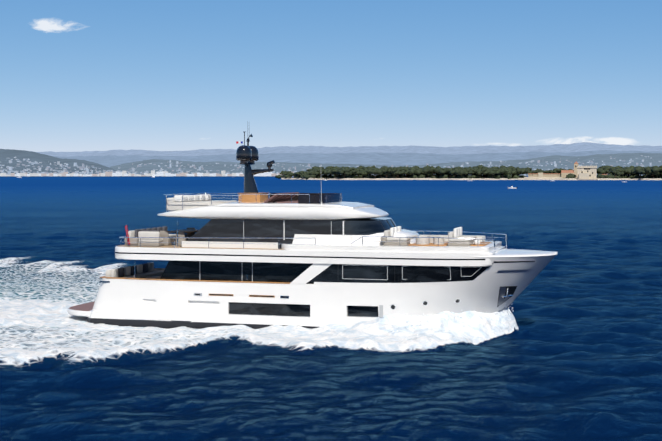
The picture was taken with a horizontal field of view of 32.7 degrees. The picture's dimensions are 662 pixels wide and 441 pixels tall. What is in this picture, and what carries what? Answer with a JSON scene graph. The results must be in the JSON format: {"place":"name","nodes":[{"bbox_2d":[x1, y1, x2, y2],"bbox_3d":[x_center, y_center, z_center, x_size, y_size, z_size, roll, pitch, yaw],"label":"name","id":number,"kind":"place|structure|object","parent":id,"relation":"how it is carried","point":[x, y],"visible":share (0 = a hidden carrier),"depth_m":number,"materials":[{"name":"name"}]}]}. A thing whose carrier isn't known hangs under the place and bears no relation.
{"place":"outdoors","nodes":[
{"label":"outdoors","id":0,"kind":"place"},
{"bbox_2d":[0,149,115,173],"bbox_3d":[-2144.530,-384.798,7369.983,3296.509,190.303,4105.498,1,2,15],"label":"hill","id":1,"kind":"structure","parent":0,"point":[21,155],"depth_m":6631.34,"materials":[{"name":"green plant"}]},
{"bbox_2d":[0,157,130,174],"bbox_3d":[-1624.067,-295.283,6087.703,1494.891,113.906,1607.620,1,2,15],"label":"hillside buildings","id":2,"kind":"structure","parent":1,"relation":"on","point":[86,169],"depth_m":5871.92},
{"bbox_2d":[0,176,661,440],"bbox_3d":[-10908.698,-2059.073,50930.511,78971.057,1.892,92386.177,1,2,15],"label":"sea","id":3,"kind":"structure","parent":0,"point":[568,347],"depth_m":56.20,"materials":[{"name":"liquid"}]},
{"bbox_2d":[67,132,557,328],"bbox_3d":[-1.417,0.761,64.546,28.241,12.920,7.308,1,2,15],"label":"motor yacht","id":4,"kind":"object","parent":3,"relation":"on","point":[252,257],"visible":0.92,"depth_m":61.67,"materials":[{"name":"white"}]},
{"bbox_2d":[371,303,512,334],"bbox_3d":[5.752,5.035,59.848,8.868,1.985,2.960,-1,2,-20],"label":"bow spray","id":5,"kind":"object","parent":3,"relation":"on","point":[439,315],"visible":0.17,"depth_m":59.68,"materials":[{"name":"white liquid"}]},
{"bbox_2d":[0,0,661,151],"label":"sky","id":6,"kind":"structure","parent":0,"point":[76,75],"materials":[{"name":"blue"}]},
{"bbox_2d":[37,142,661,156],"bbox_3d":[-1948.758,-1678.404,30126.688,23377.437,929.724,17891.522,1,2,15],"label":"mountains","id":7,"kind":"structure","parent":0,"point":[577,147],"depth_m":30790.26,"materials":[{"name":"grey stone"}]},
{"bbox_2d":[53,150,661,167],"bbox_3d":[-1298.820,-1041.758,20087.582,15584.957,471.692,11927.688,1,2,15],"label":"mountains","id":8,"kind":"structure","parent":0,"point":[371,158],"depth_m":20046.24,"materials":[{"name":"grey stone"}]},
{"bbox_2d":[110,153,661,175],"bbox_3d":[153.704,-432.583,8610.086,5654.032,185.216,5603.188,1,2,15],"label":"coast hills","id":9,"kind":"structure","parent":0,"point":[597,158],"depth_m":7921.52,"materials":[{"name":"green plant"}]},
{"bbox_2d":[118,155,660,175],"bbox_3d":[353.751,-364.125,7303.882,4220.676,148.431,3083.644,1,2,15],"label":"hillside buildings","id":10,"kind":"structure","parent":9,"relation":"on","point":[538,161],"depth_m":7296.85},
{"bbox_2d":[281,178,661,179],"bbox_3d":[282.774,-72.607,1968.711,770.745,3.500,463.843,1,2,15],"label":"island ground","id":11,"kind":"structure","parent":0,"point":[463,179],"depth_m":1799.60,"materials":[{"name":"beige soil"}]},
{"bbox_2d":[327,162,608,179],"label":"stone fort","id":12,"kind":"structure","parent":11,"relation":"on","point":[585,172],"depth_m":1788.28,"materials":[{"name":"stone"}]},
{"bbox_2d":[275,173,661,178],"bbox_3d":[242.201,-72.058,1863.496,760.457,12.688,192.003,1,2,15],"label":"shoreline","id":13,"kind":"structure","parent":11,"relation":"on","point":[515,176],"depth_m":1825.04,"materials":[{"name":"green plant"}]},
{"bbox_2d":[280,164,661,177],"bbox_3d":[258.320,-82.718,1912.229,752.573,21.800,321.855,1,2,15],"label":"trees","id":14,"kind":"object","parent":11,"relation":"on","point":[481,169],"visible":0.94,"depth_m":1829.51,"materials":[{"name":"green plant"}]},
{"label":"coastal plain","id":15,"kind":"structure","parent":0,"visible":0},
{"bbox_2d":[0,170,293,176],"bbox_3d":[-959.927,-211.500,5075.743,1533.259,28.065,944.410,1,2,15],"label":"coast town","id":16,"kind":"object","parent":15,"relation":"on","point":[124,174],"visible":0.96,"depth_m":5029.89}
]}

